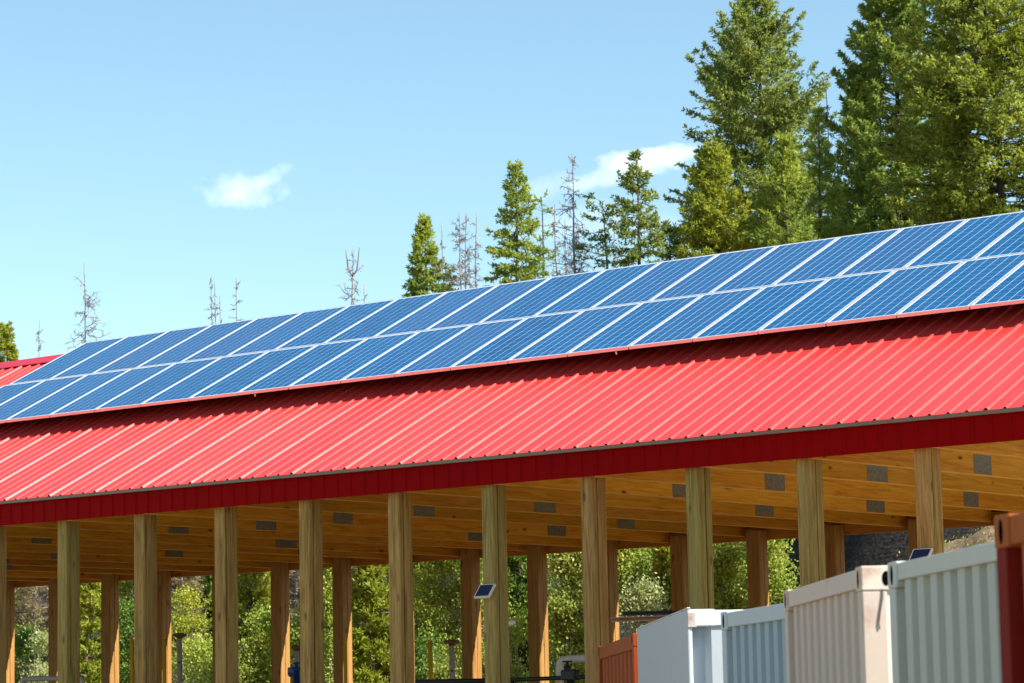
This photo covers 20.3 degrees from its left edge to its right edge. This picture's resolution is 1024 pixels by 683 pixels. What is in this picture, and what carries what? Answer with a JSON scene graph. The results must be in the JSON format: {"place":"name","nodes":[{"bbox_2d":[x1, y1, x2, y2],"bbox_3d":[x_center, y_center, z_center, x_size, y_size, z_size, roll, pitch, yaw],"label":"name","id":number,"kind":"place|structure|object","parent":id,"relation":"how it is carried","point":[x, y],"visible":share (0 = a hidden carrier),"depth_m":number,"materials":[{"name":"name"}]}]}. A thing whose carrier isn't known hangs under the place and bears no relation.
{"place":"outdoors","nodes":[
{"label":"outdoors","id":0,"kind":"place"},
{"bbox_2d":[15,526,984,679],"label":"hillside","id":1,"kind":"structure","parent":0,"point":[877,549],"depth_m":65.35,"materials":[{"name":"plant"}]},
{"bbox_2d":[0,321,20,362],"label":"spruce tree","id":2,"kind":"object","parent":1,"relation":"on","point":[9,351],"visible":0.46,"depth_m":95.80,"materials":[{"name":"green plant"}]},
{"bbox_2d":[61,267,112,639],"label":"dead tree","id":3,"kind":"object","parent":1,"relation":"on","point":[84,340],"visible":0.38,"depth_m":99.73,"materials":[{"name":"wood"}]},
{"bbox_2d":[269,570,300,677],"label":"dead conifer","id":4,"kind":"object","parent":1,"relation":"on","point":[296,577],"visible":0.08,"depth_m":65.51,"materials":[{"name":"grey plant"}]},
{"bbox_2d":[335,248,363,304],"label":"dead tree","id":5,"kind":"object","parent":1,"relation":"on","point":[352,274],"visible":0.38,"depth_m":97.85,"materials":[{"name":"wood"}]},
{"bbox_2d":[401,212,446,297],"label":"spruce tree","id":6,"kind":"object","parent":1,"relation":"on","point":[421,286],"visible":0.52,"depth_m":103.55,"materials":[{"name":"green plant"}]},
{"bbox_2d":[439,211,473,289],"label":"dead tree","id":7,"kind":"object","parent":1,"relation":"on","point":[459,265],"visible":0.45,"depth_m":99.77,"materials":[{"name":"wood"}]},
{"bbox_2d":[483,157,549,285],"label":"spruce tree","id":8,"kind":"object","parent":1,"relation":"on","point":[516,271],"visible":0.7,"depth_m":97.50,"materials":[{"name":"green plant"}]},
{"bbox_2d":[527,189,560,277],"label":"tree","id":9,"kind":"object","parent":1,"relation":"on","point":[539,239],"visible":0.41,"depth_m":99.81,"materials":[{"name":"green plant"}]},
{"bbox_2d":[547,156,596,274],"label":"dead tree","id":10,"kind":"object","parent":1,"relation":"on","point":[573,262],"visible":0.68,"depth_m":94.64,"materials":[{"name":"grey plant"}]},
{"bbox_2d":[573,192,616,269],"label":"fir tree","id":11,"kind":"object","parent":1,"relation":"on","point":[602,238],"visible":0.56,"depth_m":94.77,"materials":[{"name":"green plant"}]},
{"bbox_2d":[601,148,670,578],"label":"fir tree","id":12,"kind":"object","parent":1,"relation":"on","point":[636,255],"visible":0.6,"depth_m":83.56,"materials":[{"name":"green plant"}]},
{"bbox_2d":[651,221,687,261],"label":"fir tree","id":13,"kind":"object","parent":1,"relation":"on","point":[668,256],"visible":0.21,"depth_m":87.77,"materials":[{"name":"green plant"}]},
{"bbox_2d":[669,138,762,259],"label":"young conifer","id":14,"kind":"object","parent":1,"relation":"on","point":[705,224],"visible":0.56,"depth_m":75.44,"materials":[{"name":"green plant"}]},
{"bbox_2d":[662,0,842,254],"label":"fir tree","id":15,"kind":"object","parent":1,"relation":"on","point":[776,110],"visible":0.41,"depth_m":90.50,"materials":[{"name":"green plant"}]},
{"bbox_2d":[741,131,819,542],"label":"young conifer","id":16,"kind":"object","parent":1,"relation":"on","point":[786,229],"visible":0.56,"depth_m":74.62,"materials":[{"name":"green plant"}]},
{"bbox_2d":[790,105,854,242],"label":"young conifer","id":17,"kind":"object","parent":1,"relation":"on","point":[814,127],"visible":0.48,"depth_m":78.65,"materials":[{"name":"green plant"}]},
{"bbox_2d":[831,87,899,222],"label":"pine tree","id":18,"kind":"object","parent":1,"relation":"on","point":[841,146],"visible":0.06,"depth_m":87.56,"materials":[{"name":"green plant"}]},
{"bbox_2d":[804,0,996,238],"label":"pine tree","id":19,"kind":"object","parent":1,"relation":"on","point":[865,80],"visible":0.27,"depth_m":84.52,"materials":[{"name":"green plant"}]},
{"bbox_2d":[871,0,1023,229],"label":"fir tree","id":20,"kind":"object","parent":1,"relation":"on","point":[953,103],"visible":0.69,"depth_m":76.16,"materials":[{"name":"green plant"}]},
{"bbox_2d":[0,0,1023,361],"label":"sky","id":21,"kind":"structure","parent":0,"point":[158,149],"materials":[{"name":"blue"}]},
{"bbox_2d":[944,526,994,552],"bbox_3d":[12.724,5.340,47.702,17.000,5.304,11.400,-7,-9,39],"label":"mound","id":22,"kind":"object","parent":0,"point":[975,539],"visible":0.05,"depth_m":50.56,"materials":[{"name":"beige soil"}]},
{"label":"ground","id":23,"kind":"structure","parent":0,"visible":0},
{"bbox_2d":[15,586,47,682],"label":"dead conifer","id":24,"kind":"object","parent":23,"relation":"on","point":[32,607],"visible":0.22,"depth_m":70.13,"materials":[{"name":"grey plant"}]},
{"bbox_2d":[15,620,47,682],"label":"aspen shrub","id":25,"kind":"object","parent":23,"relation":"on","point":[20,645],"visible":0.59,"depth_m":68.96,"materials":[{"name":"green plant"}]},
{"bbox_2d":[16,622,47,682],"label":"aspen shrub","id":26,"kind":"object","parent":23,"relation":"on","point":[39,668],"visible":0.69,"depth_m":66.98,"materials":[{"name":"green plant"}]},
{"bbox_2d":[80,582,120,682],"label":"young conifer","id":27,"kind":"object","parent":23,"relation":"on","point":[89,592],"visible":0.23,"depth_m":67.29,"materials":[{"name":"green plant"}]},
{"bbox_2d":[85,587,134,682],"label":"aspen shrub","id":28,"kind":"object","parent":23,"relation":"on","point":[127,617],"visible":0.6,"depth_m":65.17,"materials":[{"name":"green plant"}]},
{"bbox_2d":[119,580,134,682],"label":"young conifer","id":29,"kind":"object","parent":23,"relation":"on","point":[123,585],"visible":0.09,"depth_m":69.25,"materials":[{"name":"green plant"}]},
{"bbox_2d":[172,633,186,682],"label":"vent pipe","id":30,"kind":"object","parent":23,"relation":"on","point":[179,636],"visible":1,"depth_m":46.77,"materials":[{"name":"metal"}]},
{"bbox_2d":[171,577,212,682],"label":"aspen shrub","id":31,"kind":"object","parent":23,"relation":"on","point":[186,623],"visible":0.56,"depth_m":64.69,"materials":[{"name":"green plant"}]},
{"bbox_2d":[171,624,212,682],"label":"aspen shrub","id":32,"kind":"object","parent":23,"relation":"on","point":[199,653],"visible":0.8,"depth_m":62.44,"materials":[{"name":"green plant"}]},
{"bbox_2d":[171,576,212,682],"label":"tree","id":33,"kind":"object","parent":23,"relation":"on","point":[177,582],"visible":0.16,"depth_m":68.45,"materials":[{"name":"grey plant"}]},
{"bbox_2d":[183,575,212,682],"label":"young conifer","id":34,"kind":"object","parent":23,"relation":"on","point":[208,590],"visible":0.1,"depth_m":69.37,"materials":[{"name":"green plant"}]},
{"bbox_2d":[210,621,270,682],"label":"aspen shrub","id":35,"kind":"object","parent":23,"relation":"on","point":[250,679],"visible":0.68,"depth_m":61.48,"materials":[{"name":"green plant"}]},
{"bbox_2d":[238,572,270,682],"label":"young conifer","id":36,"kind":"object","parent":23,"relation":"on","point":[246,595],"visible":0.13,"depth_m":66.19,"materials":[{"name":"green plant"}]},
{"bbox_2d":[238,597,295,682],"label":"aspen shrub","id":37,"kind":"object","parent":23,"relation":"on","point":[262,627],"visible":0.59,"depth_m":61.65,"materials":[{"name":"green plant"}]},
{"bbox_2d":[257,600,332,682],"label":"aspen shrub","id":38,"kind":"object","parent":23,"relation":"on","point":[295,640],"visible":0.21,"depth_m":61.23,"materials":[{"name":"green plant"}]},
{"bbox_2d":[293,568,367,682],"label":"aspen tree","id":39,"kind":"object","parent":23,"relation":"on","point":[327,592],"visible":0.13,"depth_m":63.26,"materials":[{"name":"green plant"}]},
{"bbox_2d":[332,564,389,682],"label":"young conifer","id":40,"kind":"object","parent":23,"relation":"on","point":[370,592],"visible":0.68,"depth_m":60.40,"materials":[{"name":"green plant"}]},
{"bbox_2d":[413,562,443,663],"bbox_3d":[-1.982,6.711,63.002,1.735,6.874,1.485,-7,-9,39],"label":"young conifer","id":41,"kind":"object","parent":23,"relation":"on","point":[416,571],"visible":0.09,"depth_m":62.97,"materials":[{"name":"green plant"}]},
{"bbox_2d":[414,626,458,679],"bbox_3d":[-1.811,8.000,59.216,1.814,4.173,1.804,-7,-9,39],"label":"aspen shrub","id":42,"kind":"object","parent":23,"relation":"on","point":[422,650],"visible":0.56,"depth_m":59.19,"materials":[{"name":"green plant"}]},
{"bbox_2d":[413,560,482,677],"bbox_3d":[-1.405,6.554,60.639,2.300,7.415,2.329,-2,-7,3],"label":"aspen tree","id":43,"kind":"object","parent":23,"relation":"on","point":[439,594],"visible":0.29,"depth_m":60.62,"materials":[{"name":"green plant"}]},
{"bbox_2d":[415,644,484,678],"bbox_3d":[-1.254,7.866,57.204,1.666,3.744,1.716,-7,-9,39],"label":"aspen shrub","id":44,"kind":"object","parent":23,"relation":"on","point":[440,673],"visible":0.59,"depth_m":57.21,"materials":[{"name":"green plant"}]},
{"bbox_2d":[415,678,484,682],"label":"pipe rail","id":45,"kind":"object","parent":23,"relation":"on","point":[477,680],"visible":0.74,"depth_m":40.73,"materials":[{"name":"metal"}]},
{"bbox_2d":[444,639,459,678],"bbox_3d":[-0.910,6.141,44.427,0.245,3.018,0.245,-7,-9,39],"label":"vent pipe","id":46,"kind":"object","parent":23,"relation":"on","point":[451,643],"visible":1,"depth_m":44.54,"materials":[{"name":"metal"}]},
{"bbox_2d":[444,558,521,677],"bbox_3d":[-0.567,6.521,59.862,1.668,6.936,1.804,-7,-9,39],"label":"aspen tree","id":47,"kind":"object","parent":23,"relation":"on","point":[482,618],"visible":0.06,"depth_m":59.94,"materials":[{"name":"green plant"}]},
{"bbox_2d":[483,586,528,682],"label":"aspen shrub","id":48,"kind":"object","parent":23,"relation":"on","point":[515,633],"visible":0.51,"depth_m":57.50,"materials":[{"name":"green plant"}]},
{"bbox_2d":[0,303,1023,682],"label":"pole barn","id":49,"kind":"structure","parent":23,"relation":"on","point":[818,441],"depth_m":37.15,"materials":[{"name":"red paint"}]},
{"bbox_2d":[46,307,988,419],"bbox_3d":[-0.570,-0.115,40.175,19.978,1.561,3.183,-7,-9,39],"label":"mounting rack","id":50,"kind":"object","parent":49,"relation":"on","point":[617,352],"visible":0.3,"depth_m":38.38,"materials":[{"name":"metal"}]},
{"bbox_2d":[0,380,43,404],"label":"photovoltaic module","id":51,"kind":"object","parent":50,"relation":"on","point":[8,392],"visible":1,"depth_m":45.84,"materials":[{"name":"glass"}]},
{"bbox_2d":[0,374,86,422],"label":"photovoltaic module","id":52,"kind":"object","parent":50,"relation":"on","point":[24,400],"visible":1,"depth_m":44.98,"materials":[{"name":"glass"}]},
{"bbox_2d":[10,337,124,383],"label":"photovoltaic module","id":53,"kind":"object","parent":50,"relation":"on","point":[65,361],"visible":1,"depth_m":46.83,"materials":[{"name":"glass"}]},
{"bbox_2d":[6,369,129,422],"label":"photovoltaic module","id":54,"kind":"object","parent":50,"relation":"on","point":[46,407],"visible":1,"depth_m":44.18,"materials":[{"name":"glass"}]},
{"bbox_2d":[51,331,167,378],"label":"photovoltaic module","id":55,"kind":"object","parent":50,"relation":"on","point":[108,355],"visible":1,"depth_m":46.21,"materials":[{"name":"glass"}]},
{"bbox_2d":[49,363,174,416],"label":"photovoltaic module","id":56,"kind":"object","parent":50,"relation":"on","point":[90,402],"visible":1,"depth_m":43.56,"materials":[{"name":"glass"}]},
{"bbox_2d":[92,325,210,373],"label":"photovoltaic module","id":57,"kind":"object","parent":50,"relation":"on","point":[151,349],"visible":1,"depth_m":45.60,"materials":[{"name":"glass"}]},
{"bbox_2d":[94,357,220,411],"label":"photovoltaic module","id":58,"kind":"object","parent":50,"relation":"on","point":[138,395],"visible":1,"depth_m":42.94,"materials":[{"name":"glass"}]},
{"bbox_2d":[136,318,256,367],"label":"photovoltaic module","id":59,"kind":"object","parent":50,"relation":"on","point":[195,343],"visible":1,"depth_m":44.98,"materials":[{"name":"glass"}]},
{"bbox_2d":[141,351,267,406],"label":"photovoltaic module","id":60,"kind":"object","parent":50,"relation":"on","point":[185,389],"visible":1,"depth_m":42.32,"materials":[{"name":"glass"}]},
{"bbox_2d":[182,312,301,361],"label":"photovoltaic module","id":61,"kind":"object","parent":50,"relation":"on","point":[237,339],"visible":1,"depth_m":44.36,"materials":[{"name":"glass"}]},
{"bbox_2d":[188,345,315,400],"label":"photovoltaic module","id":62,"kind":"object","parent":50,"relation":"on","point":[234,383],"visible":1,"depth_m":41.71,"materials":[{"name":"glass"}]},
{"bbox_2d":[228,305,348,355],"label":"photovoltaic module","id":63,"kind":"object","parent":50,"relation":"on","point":[287,331],"visible":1,"depth_m":43.74,"materials":[{"name":"glass"}]},
{"bbox_2d":[238,338,366,394],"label":"photovoltaic module","id":64,"kind":"object","parent":50,"relation":"on","point":[291,372],"visible":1,"depth_m":41.09,"materials":[{"name":"glass"}]},
{"bbox_2d":[275,299,395,349],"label":"photovoltaic module","id":65,"kind":"object","parent":50,"relation":"on","point":[334,325],"visible":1,"depth_m":43.13,"materials":[{"name":"glass"}]},
{"bbox_2d":[288,331,418,388],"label":"photovoltaic module","id":66,"kind":"object","parent":50,"relation":"on","point":[336,370],"visible":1,"depth_m":40.47,"materials":[{"name":"glass"}]},
{"bbox_2d":[323,292,445,343],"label":"photovoltaic module","id":67,"kind":"object","parent":50,"relation":"on","point":[384,318],"visible":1,"depth_m":42.51,"materials":[{"name":"glass"}]},
{"bbox_2d":[340,325,470,382],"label":"photovoltaic module","id":68,"kind":"object","parent":50,"relation":"on","point":[401,356],"visible":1,"depth_m":39.85,"materials":[{"name":"glass"}]},
{"bbox_2d":[374,285,496,336],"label":"photovoltaic module","id":69,"kind":"object","parent":50,"relation":"on","point":[435,311],"visible":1,"depth_m":41.89,"materials":[{"name":"glass"}]},
{"bbox_2d":[395,317,526,376],"bbox_3d":[-0.687,0.072,39.304,0.977,0.042,1.892,-7,17,39],"label":"photovoltaic module","id":70,"kind":"object","parent":50,"relation":"on","point":[454,350],"visible":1,"depth_m":39.24,"materials":[{"name":"glass"}]},
{"bbox_2d":[426,277,550,329],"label":"photovoltaic module","id":71,"kind":"object","parent":50,"relation":"on","point":[479,309],"visible":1,"depth_m":41.27,"materials":[{"name":"glass"}]},
{"bbox_2d":[450,310,583,369],"bbox_3d":[0.083,-0.023,38.687,0.977,0.042,1.892,-7,17,39],"label":"photovoltaic module","id":72,"kind":"object","parent":50,"relation":"on","point":[506,346],"visible":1,"depth_m":38.62,"materials":[{"name":"glass"}]},
{"bbox_2d":[480,270,603,322],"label":"photovoltaic module","id":73,"kind":"object","parent":50,"relation":"on","point":[541,297],"visible":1,"depth_m":40.66,"materials":[{"name":"glass"}]},
{"bbox_2d":[508,302,641,363],"bbox_3d":[0.853,-0.118,38.069,0.977,0.042,1.892,-7,17,39],"label":"photovoltaic module","id":74,"kind":"object","parent":50,"relation":"on","point":[565,338],"visible":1,"depth_m":38.00,"materials":[{"name":"glass"}]},
{"bbox_2d":[535,262,659,315],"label":"photovoltaic module","id":75,"kind":"object","parent":50,"relation":"on","point":[597,289],"visible":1,"depth_m":40.04,"materials":[{"name":"glass"}]},
{"bbox_2d":[567,295,701,356],"bbox_3d":[1.623,-0.213,37.452,0.977,0.042,1.892,-7,17,39],"label":"photovoltaic module","id":76,"kind":"object","parent":50,"relation":"on","point":[626,330],"visible":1,"depth_m":37.38,"materials":[{"name":"glass"}]},
{"bbox_2d":[591,254,717,308],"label":"photovoltaic module","id":77,"kind":"object","parent":50,"relation":"on","point":[654,281],"visible":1,"depth_m":39.42,"materials":[{"name":"glass"}]},
{"bbox_2d":[628,286,764,348],"bbox_3d":[2.392,-0.308,36.835,0.977,0.042,1.892,-7,17,39],"label":"photovoltaic module","id":78,"kind":"object","parent":50,"relation":"on","point":[693,319],"visible":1,"depth_m":36.76,"materials":[{"name":"glass"}]},
{"bbox_2d":[650,245,777,300],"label":"photovoltaic module","id":79,"kind":"object","parent":50,"relation":"on","point":[714,273],"visible":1,"depth_m":38.80,"materials":[{"name":"glass"}]},
{"bbox_2d":[692,278,829,341],"bbox_3d":[3.162,-0.403,36.218,0.977,0.042,1.892,-7,17,39],"label":"photovoltaic module","id":80,"kind":"object","parent":50,"relation":"on","point":[757,311],"visible":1,"depth_m":36.15,"materials":[{"name":"glass"}]},
{"bbox_2d":[711,237,838,292],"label":"photovoltaic module","id":81,"kind":"object","parent":50,"relation":"on","point":[774,265],"visible":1,"depth_m":38.19,"materials":[{"name":"glass"}]},
{"bbox_2d":[758,269,895,333],"bbox_3d":[3.932,-0.498,35.600,0.977,0.042,1.892,-7,17,39],"label":"photovoltaic module","id":82,"kind":"object","parent":50,"relation":"on","point":[821,305],"visible":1,"depth_m":35.53,"materials":[{"name":"glass"}]},
{"bbox_2d":[773,228,902,284],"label":"photovoltaic module","id":83,"kind":"object","parent":50,"relation":"on","point":[838,256],"visible":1,"depth_m":37.57,"materials":[{"name":"glass"}]},
{"bbox_2d":[826,260,964,325],"bbox_3d":[4.702,-0.594,34.983,0.977,0.042,1.892,-7,17,39],"label":"photovoltaic module","id":84,"kind":"object","parent":50,"relation":"on","point":[893,294],"visible":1,"depth_m":34.91,"materials":[{"name":"glass"}]},
{"bbox_2d":[837,219,967,276],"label":"photovoltaic module","id":85,"kind":"object","parent":50,"relation":"on","point":[903,247],"visible":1,"depth_m":36.95,"materials":[{"name":"glass"}]},
{"bbox_2d":[897,253,1023,317],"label":"photovoltaic module","id":86,"kind":"object","parent":50,"relation":"on","point":[965,285],"visible":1,"depth_m":34.28,"materials":[{"name":"glass"}]},
{"bbox_2d":[904,211,1023,267],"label":"photovoltaic module","id":87,"kind":"object","parent":50,"relation":"on","point":[970,238],"visible":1,"depth_m":36.32,"materials":[{"name":"glass"}]},
{"bbox_2d":[970,262,1023,308],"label":"photovoltaic module","id":88,"kind":"object","parent":50,"relation":"on","point":[1008,289],"visible":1,"depth_m":33.45,"materials":[{"name":"glass"}]},
{"bbox_2d":[974,219,1023,258],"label":"photovoltaic module","id":89,"kind":"object","parent":50,"relation":"on","point":[1010,242],"visible":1,"depth_m":35.51,"materials":[{"name":"glass"}]},
{"bbox_2d":[507,555,555,682],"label":"young conifer","id":90,"kind":"object","parent":23,"relation":"on","point":[517,580],"visible":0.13,"depth_m":60.51,"materials":[{"name":"green plant"}]},
{"bbox_2d":[510,675,584,682],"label":"pipe rail","id":91,"kind":"object","parent":23,"relation":"on","point":[524,679],"visible":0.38,"depth_m":38.10,"materials":[{"name":"metal"}]},
{"bbox_2d":[526,552,584,682],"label":"willow shrub","id":92,"kind":"object","parent":23,"relation":"on","point":[564,623],"visible":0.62,"depth_m":56.59,"materials":[{"name":"green plant"}]},
{"bbox_2d":[555,654,584,682],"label":"bent pipe","id":93,"kind":"object","parent":23,"relation":"on","point":[580,658],"visible":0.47,"depth_m":38.09,"materials":[{"name":"metal"}]},
{"bbox_2d":[561,661,579,682],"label":"valve","id":94,"kind":"object","parent":23,"relation":"on","point":[568,675],"visible":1,"depth_m":37.76,"materials":[{"name":"metal"}]},
{"bbox_2d":[598,633,637,682],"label":"shipping container","id":95,"kind":"object","parent":23,"relation":"on","point":[618,661],"visible":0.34,"depth_m":27.68,"materials":[{"name":"metal"}]},
{"bbox_2d":[617,547,652,638],"bbox_3d":[2.288,6.248,56.279,1.842,6.628,1.960,-7,-9,39],"label":"aspen tree","id":96,"kind":"object","parent":23,"relation":"on","point":[629,560],"visible":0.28,"depth_m":56.28,"materials":[{"name":"green plant"}]},
{"bbox_2d":[618,566,671,637],"bbox_3d":[2.560,6.691,54.710,1.580,4.824,1.654,-7,-9,39],"label":"aspen shrub","id":97,"kind":"object","parent":23,"relation":"on","point":[648,591],"visible":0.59,"depth_m":54.86,"materials":[{"name":"green plant"}]},
{"bbox_2d":[611,610,679,638],"bbox_3d":[1.796,4.933,35.949,1.510,3.136,0.800,-7,-9,39],"label":"steel rack","id":98,"kind":"object","parent":23,"relation":"on","point":[636,615],"visible":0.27,"depth_m":35.99,"materials":[{"name":"metal"}]},
{"bbox_2d":[646,546,671,609],"bbox_3d":[3.011,6.432,55.752,1.037,5.385,1.002,-7,-9,39],"label":"tree","id":99,"kind":"object","parent":23,"relation":"on","point":[661,557],"visible":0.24,"depth_m":55.85,"materials":[{"name":"green plant"}]},
{"bbox_2d":[637,607,739,682],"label":"shipping container","id":100,"kind":"object","parent":23,"relation":"on","point":[683,645],"visible":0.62,"depth_m":20.55,"materials":[{"name":"white metal"}]},
{"bbox_2d":[713,542,747,609],"bbox_3d":[4.204,5.939,54.826,2.138,6.974,2.356,4,-9,-34],"label":"aspen tree","id":101,"kind":"object","parent":23,"relation":"on","point":[725,560],"visible":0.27,"depth_m":54.64,"materials":[{"name":"green plant"}]},
{"bbox_2d":[721,603,786,682],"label":"shipping container","id":102,"kind":"object","parent":23,"relation":"on","point":[753,645],"visible":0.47,"depth_m":17.66,"materials":[{"name":"metal"}]},
{"bbox_2d":[723,538,799,609],"bbox_3d":[4.928,5.960,54.012,1.950,6.562,1.988,-3,-8,15],"label":"aspen tree","id":103,"kind":"object","parent":23,"relation":"on","point":[778,584],"visible":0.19,"depth_m":53.97,"materials":[{"name":"green plant"}]},
{"bbox_2d":[783,566,892,682],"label":"shipping container","id":104,"kind":"object","parent":23,"relation":"on","point":[838,629],"visible":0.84,"depth_m":14.52,"materials":[{"name":"beige metal"}]},
{"bbox_2d":[887,542,1001,682],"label":"shipping container","id":105,"kind":"object","parent":23,"relation":"on","point":[944,618],"visible":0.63,"depth_m":12.27,"materials":[{"name":"white metal"}]},
{"bbox_2d":[994,512,1023,682],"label":"shipping container","id":106,"kind":"object","parent":23,"relation":"on","point":[1009,535],"visible":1,"depth_m":10.21,"materials":[{"name":"metal"}]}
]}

